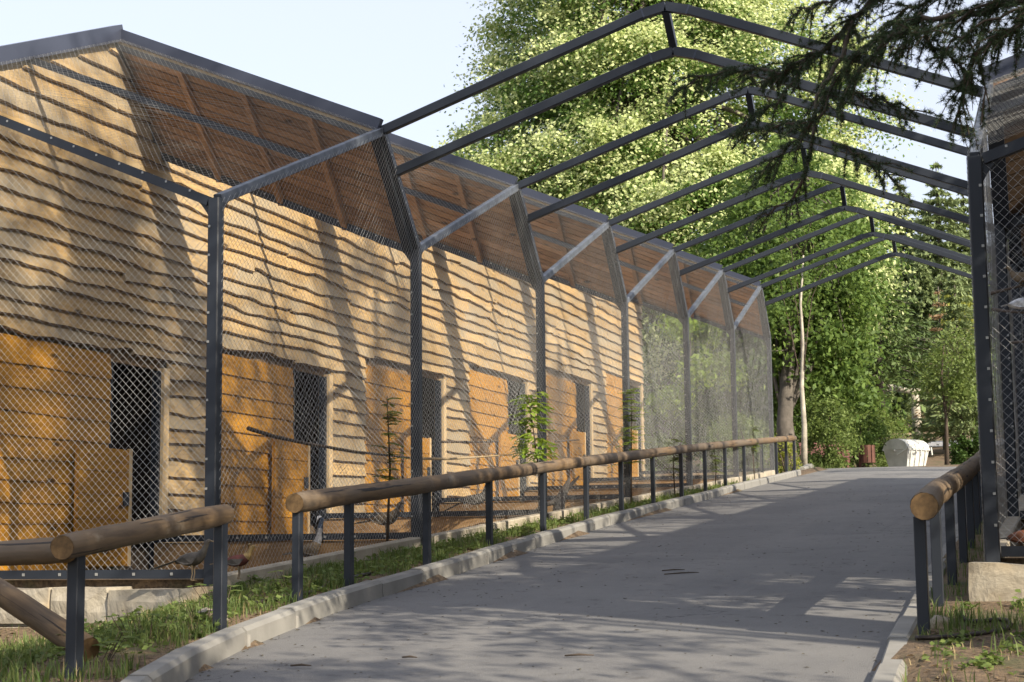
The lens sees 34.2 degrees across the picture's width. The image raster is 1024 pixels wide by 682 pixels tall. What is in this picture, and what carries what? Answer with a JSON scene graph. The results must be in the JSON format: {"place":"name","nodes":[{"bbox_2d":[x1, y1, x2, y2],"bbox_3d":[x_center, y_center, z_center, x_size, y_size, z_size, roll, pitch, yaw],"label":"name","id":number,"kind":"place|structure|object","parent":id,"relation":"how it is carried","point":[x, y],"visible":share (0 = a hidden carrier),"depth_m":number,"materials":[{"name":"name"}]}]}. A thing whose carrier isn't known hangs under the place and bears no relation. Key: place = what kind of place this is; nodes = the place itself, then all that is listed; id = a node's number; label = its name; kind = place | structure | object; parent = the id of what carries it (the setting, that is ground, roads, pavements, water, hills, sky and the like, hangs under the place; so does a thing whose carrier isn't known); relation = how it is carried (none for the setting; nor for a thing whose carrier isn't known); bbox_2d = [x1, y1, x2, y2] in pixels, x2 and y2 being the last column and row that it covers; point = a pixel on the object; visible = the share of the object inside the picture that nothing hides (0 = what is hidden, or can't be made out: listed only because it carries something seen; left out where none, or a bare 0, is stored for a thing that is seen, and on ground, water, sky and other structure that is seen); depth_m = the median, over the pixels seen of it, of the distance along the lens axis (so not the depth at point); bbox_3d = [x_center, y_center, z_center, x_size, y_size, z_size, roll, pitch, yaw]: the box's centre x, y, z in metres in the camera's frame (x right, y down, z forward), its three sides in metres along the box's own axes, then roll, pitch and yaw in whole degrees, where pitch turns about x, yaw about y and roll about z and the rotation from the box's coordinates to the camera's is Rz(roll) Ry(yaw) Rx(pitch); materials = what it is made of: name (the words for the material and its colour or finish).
{"place":"outdoors","nodes":[
{"label":"outdoors","id":0,"kind":"place"},
{"bbox_2d":[0,397,1023,681],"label":"ground","id":1,"kind":"structure","parent":0,"point":[912,645],"depth_m":9.44,"materials":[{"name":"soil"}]},
{"bbox_2d":[0,578,98,661],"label":"leaning log","id":2,"kind":"object","parent":1,"relation":"on","point":[34,615],"visible":0.77,"depth_m":9.05,"materials":[{"name":"brown wood"}]},
{"bbox_2d":[55,631,136,661],"bbox_3d":[-2.226,1.649,8.974,0.449,0.170,0.440,0,-7,-6],"label":"weed","id":3,"kind":"object","parent":1,"relation":"on","point":[110,642],"visible":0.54,"depth_m":8.91,"materials":[{"name":"green plant"}]},
{"bbox_2d":[0,586,212,627],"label":"stone wall","id":4,"kind":"structure","parent":1,"relation":"on","point":[101,603],"depth_m":12.82,"materials":[{"name":"stone"}]},
{"bbox_2d":[0,40,421,588],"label":"aviary cage","id":5,"kind":"object","parent":4,"relation":"on","point":[216,204],"visible":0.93,"depth_m":13.99,"materials":[{"name":"paint"}]},
{"bbox_2d":[0,504,233,678],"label":"log rail","id":6,"kind":"object","parent":1,"relation":"on","point":[72,550],"visible":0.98,"depth_m":8.62,"materials":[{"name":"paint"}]},
{"bbox_2d":[3,571,230,588],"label":"cage floor","id":7,"kind":"structure","parent":1,"relation":"on","point":[182,583],"depth_m":13.26,"materials":[{"name":"soil"}]},
{"bbox_2d":[154,540,391,571],"bbox_3d":[-2.432,2.279,17.460,2.985,0.355,0.045,-3,-7,18],"label":"riser board","id":8,"kind":"object","parent":7,"relation":"on","point":[170,552],"visible":0.36,"depth_m":17.55,"materials":[{"name":"brown wood"}]},
{"bbox_2d":[282,516,325,556],"bbox_3d":[-2.123,2.078,17.111,0.169,0.571,0.600,-6,-9,38],"label":"bird","id":9,"kind":"object","parent":7,"relation":"on","point":[311,550],"visible":0.64,"depth_m":17.14},
{"bbox_2d":[104,612,183,641],"bbox_3d":[-2.156,1.685,9.793,0.498,0.182,0.412,-1,-7,5],"label":"weed","id":10,"kind":"object","parent":1,"relation":"on","point":[152,614],"visible":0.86,"depth_m":9.78,"materials":[{"name":"green plant"}]},
{"bbox_2d":[151,539,213,580],"bbox_3d":[-2.471,1.640,12.471,0.519,0.308,0.127,-2,-7,14],"label":"bird","id":11,"kind":"object","parent":1,"relation":"on","point":[192,559],"visible":1,"depth_m":12.42},
{"bbox_2d":[187,583,260,601],"bbox_3d":[-2.080,1.841,12.081,0.540,0.175,0.536,-3,-7,18],"label":"weed","id":12,"kind":"object","parent":1,"relation":"on","point":[230,586],"visible":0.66,"depth_m":11.99,"materials":[{"name":"green plant"}]},
{"bbox_2d":[210,543,256,578],"bbox_3d":[-2.134,1.692,12.787,0.380,0.276,0.113,-1,-7,5],"label":"bird","id":13,"kind":"object","parent":1,"relation":"on","point":[239,560],"visible":0.82,"depth_m":12.75},
{"bbox_2d":[0,24,762,569],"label":"plank building","id":14,"kind":"structure","parent":1,"relation":"on","point":[48,48],"depth_m":18.73,"materials":[{"name":"brown wood"}]},
{"bbox_2d":[73,445,132,566],"bbox_3d":[-4.124,1.673,16.822,0.060,1.210,0.980,-3,-7,18],"label":"half door","id":15,"kind":"structure","parent":14,"relation":"in","point":[103,557],"depth_m":16.80,"materials":[{"name":"orange wood"}]},
{"bbox_2d":[271,439,309,533],"bbox_3d":[-2.764,1.851,20.877,0.060,1.210,0.980,-3,-7,18],"label":"half door","id":16,"kind":"structure","parent":14,"relation":"in","point":[276,461],"depth_m":20.73,"materials":[{"name":"orange wood"}]},
{"bbox_2d":[404,435,431,511],"bbox_3d":[-1.404,2.029,24.932,0.060,1.210,0.980,-3,-7,18],"label":"half door","id":17,"kind":"structure","parent":14,"relation":"in","point":[425,465],"depth_m":24.67,"materials":[{"name":"orange wood"}]},
{"bbox_2d":[498,432,519,501],"bbox_3d":[-0.044,2.207,28.987,0.060,1.210,0.980,-3,-7,18],"label":"half door","id":18,"kind":"structure","parent":14,"relation":"in","point":[509,487],"depth_m":28.88,"materials":[{"name":"orange wood"}]},
{"bbox_2d":[569,430,585,489],"bbox_3d":[1.316,2.386,33.042,0.060,1.210,0.980,-3,-7,18],"label":"half door","id":19,"kind":"structure","parent":14,"relation":"in","point":[576,454],"depth_m":32.97,"materials":[{"name":"orange wood"}]},
{"bbox_2d":[380,1,983,176],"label":"roof truss","id":20,"kind":"object","parent":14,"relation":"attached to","point":[666,10],"visible":0.86,"depth_m":16.02,"materials":[{"name":"metal"}]},
{"bbox_2d":[516,86,991,222],"bbox_3d":[2.849,-2.256,19.915,5.866,1.537,0.374,-3,-7,18],"label":"roof truss","id":21,"kind":"object","parent":14,"relation":"attached to","point":[748,92],"visible":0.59,"depth_m":20.08,"materials":[{"name":"metal"}]},
{"bbox_2d":[607,141,990,253],"bbox_3d":[4.209,-2.078,23.970,5.866,1.537,0.374,-3,-7,18],"label":"roof truss","id":22,"kind":"object","parent":14,"relation":"attached to","point":[752,194],"visible":0.62,"depth_m":24.16,"materials":[{"name":"metal"}]},
{"bbox_2d":[672,183,1009,275],"bbox_3d":[5.569,-1.900,28.025,5.866,1.537,0.374,-3,-7,18],"label":"roof truss","id":23,"kind":"object","parent":14,"relation":"attached to","point":[792,227],"visible":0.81,"depth_m":28.30,"materials":[{"name":"metal"}]},
{"bbox_2d":[373,397,408,540],"bbox_3d":[-1.184,1.230,16.104,0.377,1.402,0.474,3,-8,-27],"label":"sapling","id":24,"kind":"object","parent":1,"relation":"on","point":[390,419],"visible":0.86,"depth_m":16.12,"materials":[{"name":"green plant"}]},
{"bbox_2d":[121,470,800,681],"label":"kerb","id":25,"kind":"structure","parent":1,"relation":"on","point":[185,663],"depth_m":12.38,"materials":[{"name":"concrete"}]},
{"bbox_2d":[0,494,1021,681],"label":"ground litter","id":26,"kind":"object","parent":1,"relation":"on","point":[939,664],"visible":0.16,"depth_m":8.96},
{"bbox_2d":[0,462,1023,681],"bbox_3d":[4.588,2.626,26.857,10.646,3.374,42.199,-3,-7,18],"label":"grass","id":27,"kind":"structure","parent":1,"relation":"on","point":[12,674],"depth_m":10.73,"materials":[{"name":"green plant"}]},
{"bbox_2d":[508,391,560,478],"bbox_3d":[0.231,1.457,20.209,0.686,1.708,0.736,-3,-7,18],"label":"sapling","id":28,"kind":"object","parent":1,"relation":"on","point":[536,410],"visible":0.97,"depth_m":20.28,"materials":[{"name":"green plant"}]},
{"bbox_2d":[285,435,796,602],"bbox_3d":[2.511,2.162,26.100,0.445,3.170,29.777,-3,-7,16],"label":"log rail","id":29,"kind":"object","parent":1,"relation":"on","point":[297,504],"visible":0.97,"depth_m":16.05,"materials":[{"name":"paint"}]},
{"bbox_2d":[608,388,650,502],"bbox_3d":[1.765,1.603,24.798,0.635,1.823,0.674,-3,-7,18],"label":"sapling","id":30,"kind":"object","parent":1,"relation":"on","point":[631,438],"visible":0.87,"depth_m":24.81,"materials":[{"name":"green plant"}]},
{"bbox_2d":[644,384,699,470],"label":"shrub","id":31,"kind":"object","parent":1,"relation":"on","point":[662,438],"visible":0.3,"depth_m":51.03,"materials":[{"name":"green plant"}]},
{"bbox_2d":[662,439,687,496],"bbox_3d":[2.678,2.116,27.442,0.427,1.018,0.520,-6,-9,38],"label":"sapling","id":32,"kind":"object","parent":1,"relation":"on","point":[673,458],"visible":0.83,"depth_m":27.43,"materials":[{"name":"green plant"}]},
{"bbox_2d":[431,0,946,467],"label":"linden tree","id":33,"kind":"object","parent":1,"relation":"on","point":[591,120],"visible":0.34,"depth_m":61.30,"materials":[{"name":"green plant"}]},
{"bbox_2d":[640,334,741,470],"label":"shrub","id":34,"kind":"object","parent":1,"relation":"on","point":[673,365],"visible":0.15,"depth_m":56.70,"materials":[{"name":"green plant"}]},
{"bbox_2d":[643,314,765,468],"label":"young tree","id":35,"kind":"object","parent":1,"relation":"on","point":[692,327],"visible":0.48,"depth_m":47.98,"materials":[{"name":"green plant"}]},
{"bbox_2d":[679,366,775,469],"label":"shrub","id":36,"kind":"object","parent":1,"relation":"on","point":[714,417],"visible":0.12,"depth_m":54.88,"materials":[{"name":"green plant"}]},
{"bbox_2d":[696,408,778,468],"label":"shrub","id":37,"kind":"object","parent":1,"relation":"on","point":[720,429],"visible":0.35,"depth_m":45.56,"materials":[{"name":"green plant"}]},
{"bbox_2d":[711,333,764,468],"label":"shrub","id":38,"kind":"object","parent":1,"relation":"on","point":[721,400],"visible":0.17,"depth_m":52.98,"materials":[{"name":"green plant"}]},
{"bbox_2d":[766,433,801,472],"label":"shrub","id":39,"kind":"object","parent":1,"relation":"on","point":[781,454],"visible":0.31,"depth_m":41.52,"materials":[{"name":"green plant"}]},
{"bbox_2d":[716,378,855,467],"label":"shrub","id":40,"kind":"object","parent":1,"relation":"on","point":[775,426],"visible":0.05,"depth_m":55.66,"materials":[{"name":"green plant"}]},
{"bbox_2d":[660,134,918,470],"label":"maple tree","id":41,"kind":"object","parent":1,"relation":"on","point":[834,348],"visible":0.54,"depth_m":50.35,"materials":[{"name":"green plant"}]},
{"bbox_2d":[735,188,870,465],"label":"birch tree","id":42,"kind":"object","parent":1,"relation":"on","point":[779,308],"visible":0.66,"depth_m":46.57,"materials":[{"name":"green plant"}]},
{"bbox_2d":[643,287,1001,465],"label":"woodland","id":43,"kind":"object","parent":1,"relation":"on","point":[889,405],"visible":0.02,"depth_m":77.06,"materials":[{"name":"green plant"}]},
{"bbox_2d":[794,378,859,467],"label":"shrub","id":44,"kind":"object","parent":1,"relation":"on","point":[799,441],"visible":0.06,"depth_m":53.57,"materials":[{"name":"green plant"}]},
{"bbox_2d":[798,392,867,468],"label":"shrub","id":45,"kind":"object","parent":1,"relation":"on","point":[818,432],"visible":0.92,"depth_m":46.90,"materials":[{"name":"green plant"}]},
{"bbox_2d":[665,0,1023,242],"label":"cedar tree","id":46,"kind":"object","parent":1,"relation":"on","point":[987,12],"visible":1,"depth_m":9.43,"materials":[{"name":"green plant"}]},
{"bbox_2d":[858,445,875,467],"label":"litter bin","id":47,"kind":"object","parent":1,"relation":"on","point":[869,450],"visible":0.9,"depth_m":50.97,"materials":[{"name":"red wood"}]},
{"bbox_2d":[829,400,906,467],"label":"shrub","id":48,"kind":"object","parent":1,"relation":"on","point":[883,457],"visible":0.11,"depth_m":59.61,"materials":[{"name":"green plant"}]},
{"bbox_2d":[843,394,895,467],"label":"shrub","id":49,"kind":"object","parent":1,"relation":"on","point":[869,435],"visible":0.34,"depth_m":56.49,"materials":[{"name":"green plant"}]},
{"bbox_2d":[809,228,959,464],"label":"spruce tree","id":50,"kind":"object","parent":1,"relation":"on","point":[890,370],"visible":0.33,"depth_m":63.74,"materials":[{"name":"green plant"}]},
{"bbox_2d":[858,408,913,466],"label":"shrub","id":51,"kind":"object","parent":1,"relation":"on","point":[897,436],"visible":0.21,"depth_m":63.03,"materials":[{"name":"green plant"}]},
{"bbox_2d":[853,268,928,422],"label":"conifer","id":52,"kind":"object","parent":1,"relation":"on","point":[893,394],"visible":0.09,"depth_m":90.50,"materials":[{"name":"green plant"}]},
{"bbox_2d":[880,176,944,298],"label":"conifer","id":53,"kind":"object","parent":1,"relation":"on","point":[906,213],"visible":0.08,"depth_m":109.75,"materials":[{"name":"green plant"}]},
{"bbox_2d":[871,516,966,681],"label":"kerb","id":54,"kind":"structure","parent":1,"relation":"on","point":[888,669],"depth_m":9.12,"materials":[{"name":"concrete"}]},
{"bbox_2d":[900,262,938,424],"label":"conifer","id":55,"kind":"object","parent":1,"relation":"on","point":[926,298],"visible":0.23,"depth_m":93.03,"materials":[{"name":"green plant"}]},
{"bbox_2d":[895,161,971,320],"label":"conifer","id":56,"kind":"object","parent":1,"relation":"on","point":[939,276],"visible":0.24,"depth_m":105.88,"materials":[{"name":"green plant"}]},
{"bbox_2d":[913,287,953,449],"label":"dry tree","id":57,"kind":"object","parent":1,"relation":"on","point":[937,316],"visible":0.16,"depth_m":75.32,"materials":[{"name":"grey plant"}]},
{"bbox_2d":[930,615,949,628],"bbox_3d":[2.470,1.642,9.640,0.137,0.110,0.098,6,-10,-44],"label":"rock","id":58,"kind":"object","parent":1,"relation":"on","point":[939,618],"visible":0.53,"depth_m":9.61,"materials":[{"name":"stone"}]},
{"bbox_2d":[910,451,983,634],"bbox_3d":[4.712,1.604,16.999,0.214,1.990,16.319,-3,-7,17],"label":"log rail","id":59,"kind":"object","parent":1,"relation":"on","point":[929,499],"visible":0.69,"depth_m":10.61,"materials":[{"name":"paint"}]},
{"bbox_2d":[896,323,999,464],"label":"weeping tree","id":60,"kind":"object","parent":1,"relation":"on","point":[954,387],"visible":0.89,"depth_m":54.29,"materials":[{"name":"green plant"}]},
{"bbox_2d":[895,272,1003,444],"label":"spruce tree","id":61,"kind":"object","parent":1,"relation":"on","point":[960,424],"visible":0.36,"depth_m":71.86,"materials":[{"name":"green plant"}]},
{"bbox_2d":[903,275,1000,425],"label":"conifer","id":62,"kind":"object","parent":1,"relation":"on","point":[947,288],"visible":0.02,"depth_m":89.65,"materials":[{"name":"green plant"}]},
{"bbox_2d":[934,292,974,337],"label":"young tree","id":63,"kind":"object","parent":1,"relation":"on","point":[969,306],"visible":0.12,"depth_m":75.75,"materials":[{"name":"green plant"}]},
{"bbox_2d":[915,611,1011,639],"bbox_3d":[2.632,1.624,9.511,0.404,0.118,1.133,-4,-8,27],"label":"hose","id":64,"kind":"object","parent":1,"relation":"on","point":[934,637],"visible":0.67,"depth_m":9.25,"materials":[{"name":"rubber"}]},
{"bbox_2d":[942,193,990,296],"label":"conifer","id":65,"kind":"object","parent":1,"relation":"on","point":[964,209],"visible":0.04,"depth_m":109.42,"materials":[{"name":"green plant"}]},
{"bbox_2d":[949,421,995,464],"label":"shrub","id":66,"kind":"object","parent":1,"relation":"on","point":[964,450],"visible":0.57,"depth_m":57.82,"materials":[{"name":"green plant"}]},
{"bbox_2d":[968,562,1023,601],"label":"stone block","id":67,"kind":"structure","parent":1,"relation":"on","point":[991,581],"depth_m":10.65,"materials":[{"name":"stone"}]},
{"bbox_2d":[966,68,1023,561],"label":"aviary cage","id":68,"kind":"object","parent":67,"relation":"on","point":[981,165],"visible":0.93,"depth_m":11.34,"materials":[{"name":"paint"}]},
{"bbox_2d":[990,284,1023,294],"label":"perch","id":69,"kind":"object","parent":68,"relation":"attached to","point":[1005,289],"visible":1,"depth_m":12.10,"materials":[{"name":"wood"}]},
{"bbox_2d":[1004,266,1023,284],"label":"bird","id":70,"kind":"object","parent":69,"relation":"on","point":[1016,277],"visible":0.91,"depth_m":11.98},
{"bbox_2d":[984,51,1023,255],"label":"plank building","id":71,"kind":"structure","parent":1,"relation":"on","point":[1005,67],"depth_m":15.01,"materials":[{"name":"wood"}]},
{"bbox_2d":[1001,557,1023,563],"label":"cage floor","id":72,"kind":"structure","parent":1,"relation":"on","point":[1017,560],"depth_m":11.09,"materials":[{"name":"soil"}]},
{"bbox_2d":[1001,530,1023,545],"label":"bird","id":73,"kind":"object","parent":72,"relation":"on","point":[1018,537],"visible":0.87,"depth_m":11.66},
{"bbox_2d":[1018,520,1023,545],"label":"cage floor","id":74,"kind":"structure","parent":1,"relation":"on","point":[1021,544],"depth_m":15.15,"materials":[{"name":"soil"}]},
{"bbox_2d":[994,210,1023,519],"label":"aviary cage","id":75,"kind":"object","parent":74,"relation":"on","point":[1011,445],"visible":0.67,"depth_m":15.32,"materials":[{"name":"paint"}]},
{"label":"cage floor","id":76,"kind":"structure","parent":1,"relation":"on","visible":0},
{"bbox_2d":[444,486,484,510],"bbox_3d":[-0.565,2.002,21.513,0.692,0.525,0.169,-2,-7,9],"label":"bird","id":77,"kind":"object","parent":76,"relation":"on","point":[480,498],"visible":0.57,"depth_m":21.44},
{"bbox_2d":[322,195,630,519],"bbox_3d":[-0.382,-0.242,23.826,3.126,5.764,4.338,-3,-7,18],"label":"aviary cage","id":78,"kind":"object","parent":76,"relation":"on","point":[604,230],"visible":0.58,"depth_m":22.06,"materials":[{"name":"paint"}]},
{"bbox_2d":[439,499,611,516],"bbox_3d":[0.288,2.636,25.570,2.985,0.355,0.045,-3,-7,18],"label":"riser board","id":79,"kind":"object","parent":76,"relation":"on","point":[482,505],"visible":0.21,"depth_m":25.67,"materials":[{"name":"brown wood"}]},
{"bbox_2d":[536,476,578,510],"bbox_3d":[0.721,2.207,23.348,0.912,0.662,0.254,6,-10,-44],"label":"bird","id":80,"kind":"object","parent":76,"relation":"on","point":[555,500],"visible":0.57,"depth_m":23.28,"materials":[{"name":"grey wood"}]},
{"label":"cage floor","id":81,"kind":"structure","parent":1,"relation":"on","visible":0},
{"bbox_2d":[153,143,546,548],"bbox_3d":[-1.742,-0.420,19.771,3.126,5.764,4.338,-3,-7,18],"label":"aviary cage","id":82,"kind":"object","parent":81,"relation":"on","point":[514,193],"visible":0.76,"depth_m":17.95,"materials":[{"name":"paint"}]},
{"bbox_2d":[247,426,409,458],"bbox_3d":[-1.744,1.034,16.713,0.073,0.147,3.410,-3,-8,22],"label":"perch","id":83,"kind":"object","parent":82,"relation":"attached to","point":[294,440],"visible":0.85,"depth_m":16.09,"materials":[{"name":"brown wood"}]},
{"bbox_2d":[422,454,511,459],"bbox_3d":[-0.513,1.348,19.391,0.036,0.197,2.791,-3,-8,21],"label":"perch","id":84,"kind":"object","parent":82,"relation":"attached to","point":[433,458],"visible":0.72,"depth_m":19.12,"materials":[{"name":"brown wood"}]},
{"bbox_2d":[354,501,402,532],"bbox_3d":[-1.370,1.866,17.300,0.630,0.390,0.169,-4,-8,28],"label":"bird","id":85,"kind":"object","parent":81,"relation":"on","point":[390,517],"visible":0.84,"depth_m":17.20},
{"bbox_2d":[323,516,520,540],"bbox_3d":[-1.072,2.457,21.515,2.985,0.355,0.045,-3,-7,18],"label":"riser board","id":86,"kind":"object","parent":81,"relation":"on","point":[405,522],"visible":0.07,"depth_m":21.60,"materials":[{"name":"brown wood"}]},
{"bbox_2d":[0,0,1023,327],"label":"sky","id":87,"kind":"structure","parent":0,"point":[387,60],"materials":[{"name":"white"}]},
{"bbox_2d":[185,466,965,681],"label":"road","id":88,"kind":"structure","parent":0,"point":[803,585],"depth_m":11.64,"materials":[{"name":"grey asphalt"}]},
{"bbox_2d":[190,486,956,681],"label":"leaf litter","id":89,"kind":"object","parent":88,"relation":"on","point":[611,602],"visible":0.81,"depth_m":11.55,"materials":[{"name":"brown plant"}]},
{"bbox_2d":[882,439,932,466],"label":"dumpster","id":90,"kind":"object","parent":88,"relation":"on","point":[903,452],"visible":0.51,"depth_m":55.78,"materials":[{"name":"white paint"}]},
{"bbox_2d":[692,440,1003,452],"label":"road","id":91,"kind":"structure","parent":0,"point":[933,444],"depth_m":78.33,"materials":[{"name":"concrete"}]},
{"bbox_2d":[911,393,921,439],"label":"dead trunk","id":92,"kind":"object","parent":91,"relation":"on","point":[917,408],"visible":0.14,"depth_m":77.93,"materials":[{"name":"beige plant"}]},
{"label":"cage floor","id":93,"kind":"structure","parent":0,"visible":0},
{"bbox_2d":[439,231,692,502],"bbox_3d":[0.978,-0.063,27.882,3.126,5.764,4.338,-3,-7,18],"label":"aviary cage","id":94,"kind":"object","parent":93,"relation":"on","point":[670,257],"visible":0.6,"depth_m":26.12,"materials":[{"name":"paint"}]},
{"bbox_2d":[524,487,676,500],"bbox_3d":[1.648,2.814,29.626,2.985,0.355,0.045,-3,-7,18],"label":"riser board","id":95,"kind":"object","parent":93,"relation":"on","point":[605,491],"visible":0.14,"depth_m":29.65,"materials":[{"name":"brown wood"}]},
{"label":"cage floor","id":96,"kind":"structure","parent":0,"visible":0},
{"bbox_2d":[524,255,738,490],"bbox_3d":[2.338,0.115,31.937,3.126,5.764,4.338,-3,-7,18],"label":"aviary cage","id":97,"kind":"object","parent":96,"relation":"on","point":[720,277],"visible":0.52,"depth_m":30.13,"materials":[{"name":"paint"}]},
{"bbox_2d":[722,211,993,292],"bbox_3d":[6.930,-1.722,32.080,5.866,1.537,0.374,-3,-7,18],"label":"roof truss","id":98,"kind":"object","parent":97,"relation":"attached to","point":[872,233],"visible":0.8,"depth_m":32.33,"materials":[{"name":"metal"}]},
{"bbox_2d":[589,479,719,487],"bbox_3d":[3.009,2.992,33.681,2.985,0.355,0.045,-3,-7,18],"label":"riser board","id":99,"kind":"object","parent":96,"relation":"on","point":[658,482],"visible":0.07,"depth_m":33.70,"materials":[{"name":"brown wood"}]},
{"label":"cage floor","id":100,"kind":"structure","parent":0,"visible":0},
{"bbox_2d":[588,276,774,481],"bbox_3d":[3.698,0.293,35.992,3.126,5.764,4.338,-3,-7,18],"label":"aviary cage","id":101,"kind":"object","parent":100,"relation":"on","point":[758,293],"visible":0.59,"depth_m":34.28,"materials":[{"name":"paint"}]},
{"bbox_2d":[638,306,774,473],"bbox_3d":[4.381,0.883,37.979,3.108,4.353,0.107,-3,-7,18],"label":"cage end frame","id":102,"kind":"object","parent":101,"relation":"attached to","point":[771,448],"visible":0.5,"depth_m":37.72,"materials":[{"name":"paint"}]},
{"bbox_2d":[760,234,996,305],"bbox_3d":[8.290,-1.543,36.135,5.866,1.537,0.374,-3,-7,18],"label":"roof truss","id":103,"kind":"object","parent":101,"relation":"attached to","point":[849,270],"visible":0.81,"depth_m":36.36,"materials":[{"name":"metal"}]},
{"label":"cage floor","id":104,"kind":"structure","parent":0,"visible":0},
{"bbox_2d":[1010,256,1023,494],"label":"aviary cage","id":105,"kind":"object","parent":104,"relation":"on","point":[1019,388],"visible":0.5,"depth_m":19.34,"materials":[{"name":"paint"}]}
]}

